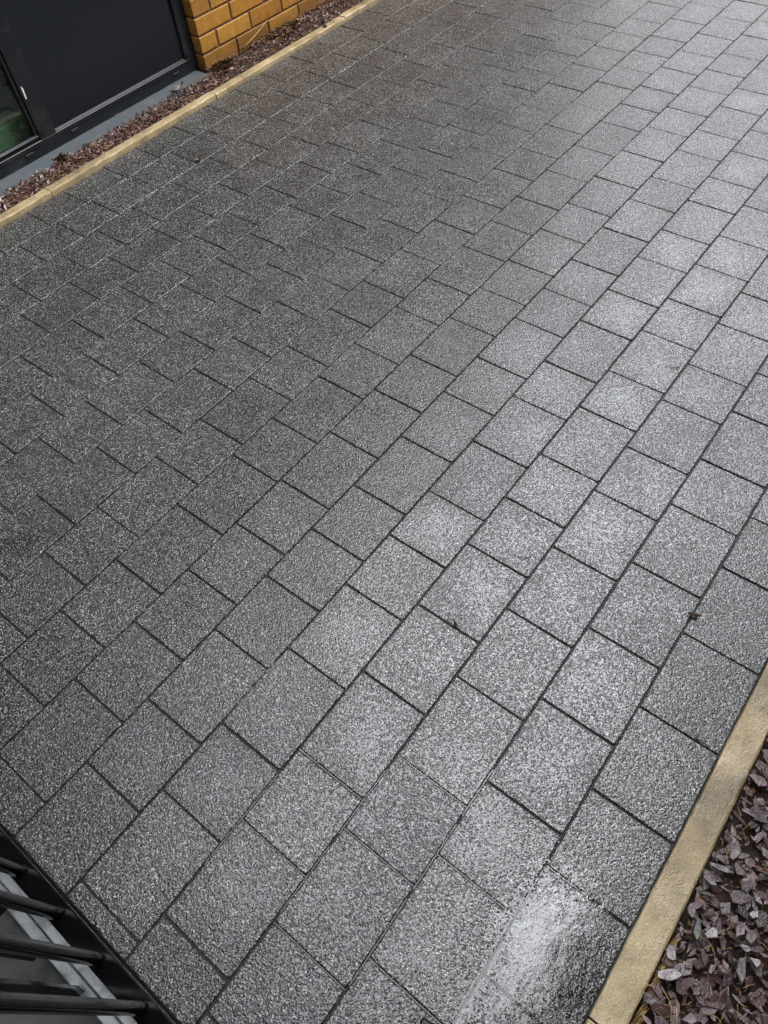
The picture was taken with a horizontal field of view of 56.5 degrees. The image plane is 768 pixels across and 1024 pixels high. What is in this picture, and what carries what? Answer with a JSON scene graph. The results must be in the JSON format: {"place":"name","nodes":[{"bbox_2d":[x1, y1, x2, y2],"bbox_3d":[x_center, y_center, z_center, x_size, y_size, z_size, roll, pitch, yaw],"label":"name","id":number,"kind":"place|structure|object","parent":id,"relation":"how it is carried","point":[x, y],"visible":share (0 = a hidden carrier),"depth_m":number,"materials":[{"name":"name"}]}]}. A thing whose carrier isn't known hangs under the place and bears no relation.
{"place":"outdoors","nodes":[
{"label":"outdoors","id":0,"kind":"place"},
{"bbox_2d":[0,824,179,1023],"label":"ground","id":1,"kind":"structure","parent":0,"point":[152,995],"depth_m":1.38,"materials":[{"name":"soil"}]},
{"bbox_2d":[0,872,137,1023],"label":"landing","id":2,"kind":"object","parent":1,"relation":"on","point":[20,924],"depth_m":1.33,"materials":[{"name":"concrete"}]},
{"bbox_2d":[0,907,86,996],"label":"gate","id":3,"kind":"structure","parent":2,"relation":"on","point":[22,986],"depth_m":1.16,"materials":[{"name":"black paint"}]},
{"bbox_2d":[0,828,175,1023],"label":"railing","id":4,"kind":"object","parent":2,"relation":"on","point":[134,999],"visible":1,"depth_m":1.20,"materials":[{"name":"black metal"}]},
{"bbox_2d":[0,0,332,198],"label":"building","id":5,"kind":"structure","parent":1,"relation":"on","point":[81,71],"depth_m":3.08,"materials":[{"name":"paint"}]},
{"bbox_2d":[0,0,198,179],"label":"window frame","id":6,"kind":"structure","parent":5,"relation":"in","point":[70,67],"depth_m":3.03,"materials":[{"name":"black metal"}]},
{"bbox_2d":[169,81,182,92],"bbox_3d":[-0.954,-1.950,3.292,0.032,0.023,0.100,22,59,15],"label":"leaf scrap","id":7,"kind":"object","parent":5,"relation":"on","point":[175,89],"visible":1,"depth_m":3.30,"materials":[{"name":"beige plant"}]},
{"bbox_2d":[0,0,381,227],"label":"kerb","id":8,"kind":"structure","parent":1,"relation":"on","point":[73,178],"depth_m":3.09,"materials":[{"name":"concrete"}]},
{"bbox_2d":[584,660,767,1023],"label":"kerb","id":9,"kind":"structure","parent":1,"relation":"on","point":[626,982],"depth_m":1.31,"materials":[{"name":"concrete"}]},
{"bbox_2d":[0,0,363,211],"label":"soil","id":10,"kind":"structure","parent":0,"point":[257,60],"depth_m":3.47,"materials":[{"name":"brown soil"}]},
{"bbox_2d":[0,0,361,213],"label":"slate chippings","id":11,"kind":"object","parent":10,"relation":"on","point":[54,166],"visible":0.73,"depth_m":3.19,"materials":[{"name":"grey gravel"}]},
{"bbox_2d":[52,152,67,163],"bbox_3d":[-1.359,-1.487,3.003,0.053,0.030,0.064,15,57,15],"label":"moss tuft","id":12,"kind":"object","parent":11,"relation":"on","point":[58,158],"visible":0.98,"depth_m":3.00,"materials":[{"name":"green plant"}]},
{"bbox_2d":[211,57,235,73],"bbox_3d":[-0.766,-2.128,3.408,0.134,0.030,0.099,-28,57,-15],"label":"moss tuft","id":13,"kind":"object","parent":10,"relation":"on","point":[227,63],"visible":0.96,"depth_m":3.40,"materials":[{"name":"plant"}]},
{"bbox_2d":[260,19,301,41],"bbox_3d":[-0.518,-2.431,3.608,0.162,0.022,0.263,31,62,23],"label":"moss tuft","id":14,"kind":"object","parent":10,"relation":"on","point":[273,37],"visible":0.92,"depth_m":3.60,"materials":[{"name":"plant"}]},
{"bbox_2d":[0,0,767,1023],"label":"paving","id":15,"kind":"structure","parent":0,"point":[394,136],"depth_m":1.85,"materials":[{"name":"stone"}]},
{"bbox_2d":[0,0,767,1023],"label":"paving joints","id":16,"kind":"object","parent":15,"relation":"on","point":[388,638],"depth_m":1.60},
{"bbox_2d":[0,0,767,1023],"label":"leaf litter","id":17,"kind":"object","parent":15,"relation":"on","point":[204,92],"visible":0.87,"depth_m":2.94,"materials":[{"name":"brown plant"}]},
{"bbox_2d":[688,612,699,617],"bbox_3d":[0.694,0.231,1.601,0.026,0.010,0.013,13,54,14],"label":"leaf scrap","id":18,"kind":"object","parent":15,"relation":"on","point":[694,615],"visible":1,"depth_m":1.60,"materials":[{"name":"brown plant"}]},
{"bbox_2d":[695,737,708,746],"bbox_3d":[0.641,0.465,1.444,0.030,0.003,0.010,35,61,25],"label":"leaf scrap","id":19,"kind":"object","parent":15,"relation":"on","point":[702,742],"visible":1,"depth_m":1.44,"materials":[{"name":"brown plant"}]},
{"bbox_2d":[629,735,767,1023],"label":"soil","id":20,"kind":"structure","parent":0,"point":[723,896],"depth_m":1.27,"materials":[{"name":"brown soil"}]},
{"bbox_2d":[631,738,767,1023],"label":"slate chippings","id":21,"kind":"object","parent":20,"relation":"on","point":[704,999],"visible":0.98,"depth_m":1.25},
{"bbox_2d":[643,994,655,1005],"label":"slate flake","id":22,"kind":"object","parent":21,"relation":"on","point":[649,999],"visible":1,"depth_m":1.20,"materials":[{"name":"grey stone"}]},
{"bbox_2d":[661,987,671,1022],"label":"dry strand","id":23,"kind":"object","parent":21,"relation":"on","point":[670,1004],"visible":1,"depth_m":1.19,"materials":[{"name":"plant"}]},
{"bbox_2d":[657,968,682,980],"bbox_3d":[0.486,0.786,1.215,0.044,0.006,0.018,-3,49,3],"label":"slate flake","id":24,"kind":"object","parent":21,"relation":"on","point":[670,974],"visible":1,"depth_m":1.21,"materials":[{"name":"grey stone"}]},
{"bbox_2d":[665,944,675,960],"bbox_3d":[0.494,0.759,1.233,0.017,0.006,0.024,-4,56,10],"label":"slate flake","id":25,"kind":"object","parent":21,"relation":"on","point":[670,951],"visible":1,"depth_m":1.23,"materials":[{"name":"grey stone"}]},
{"bbox_2d":[680,1012,697,1023],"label":"slate flake","id":26,"kind":"object","parent":21,"relation":"on","point":[690,1018],"visible":1,"depth_m":1.18,"materials":[{"name":"grey stone"}]},
{"bbox_2d":[687,904,695,917],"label":"slate flake","id":27,"kind":"object","parent":21,"relation":"on","point":[691,910],"visible":1,"depth_m":1.26,"materials":[{"name":"grey stone"}]},
{"bbox_2d":[693,917,700,940],"bbox_3d":[0.548,0.729,1.251,0.012,0.006,0.039,12,56,15],"label":"slate flake","id":28,"kind":"object","parent":21,"relation":"on","point":[697,931],"visible":1,"depth_m":1.25,"materials":[{"name":"grey stone"}]},
{"bbox_2d":[703,875,716,885],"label":"slate flake","id":29,"kind":"object","parent":21,"relation":"on","point":[709,880],"visible":1,"depth_m":1.29,"materials":[{"name":"grey stone"}]},
{"bbox_2d":[704,927,717,938],"bbox_3d":[0.571,0.734,1.244,0.026,0.006,0.018,-16,44,-14],"label":"slate flake","id":30,"kind":"object","parent":21,"relation":"on","point":[711,933],"visible":1,"depth_m":1.24,"materials":[{"name":"grey stone"}]},
{"bbox_2d":[729,847,740,860],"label":"slate flake","id":31,"kind":"object","parent":21,"relation":"on","point":[735,853],"visible":1,"depth_m":1.31,"materials":[{"name":"grey stone"}]},
{"bbox_2d":[735,923,744,936],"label":"slate flake","id":32,"kind":"object","parent":21,"relation":"on","point":[740,930],"visible":1,"depth_m":1.24,"materials":[{"name":"grey stone"}]},
{"bbox_2d":[736,957,745,984],"bbox_3d":[0.605,0.775,1.212,0.015,0.007,0.045,13,57,18],"label":"slate flake","id":33,"kind":"object","parent":21,"relation":"on","point":[741,969],"visible":1,"depth_m":1.21,"materials":[{"name":"grey stone"}]},
{"bbox_2d":[740,944,750,951],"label":"slate flake","id":34,"kind":"object","parent":21,"relation":"on","point":[744,948],"visible":1,"depth_m":1.23,"materials":[{"name":"grey stone"}]},
{"bbox_2d":[740,878,754,892],"bbox_3d":[0.650,0.668,1.284,0.023,0.008,0.021,-38,60,-21],"label":"slate flake","id":35,"kind":"object","parent":21,"relation":"on","point":[746,884],"visible":1,"depth_m":1.28,"materials":[{"name":"grey stone"}]},
{"bbox_2d":[745,930,756,944],"bbox_3d":[0.636,0.736,1.240,0.022,0.008,0.018,-26,57,-14],"label":"slate flake","id":36,"kind":"object","parent":21,"relation":"on","point":[750,936],"visible":1,"depth_m":1.24,"materials":[{"name":"grey stone"}]},
{"bbox_2d":[749,911,758,918],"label":"slate flake","id":37,"kind":"object","parent":21,"relation":"on","point":[753,914],"visible":1,"depth_m":1.25,"materials":[{"name":"grey stone"}]},
{"bbox_2d":[748,957,760,967],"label":"slate flake","id":38,"kind":"object","parent":21,"relation":"on","point":[756,963],"visible":1,"depth_m":1.22,"materials":[{"name":"grey stone"}]},
{"bbox_2d":[752,891,762,905],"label":"slate flake","id":39,"kind":"object","parent":21,"relation":"on","point":[757,899],"visible":1,"depth_m":1.27,"materials":[{"name":"grey stone"}]},
{"bbox_2d":[708,862,731,873],"bbox_3d":[0.613,0.647,1.302,0.044,0.008,0.011,16,58,8],"label":"slate flake","id":40,"kind":"object","parent":20,"relation":"on","point":[724,869],"visible":1,"depth_m":1.30,"materials":[{"name":"grey stone"}]}
]}

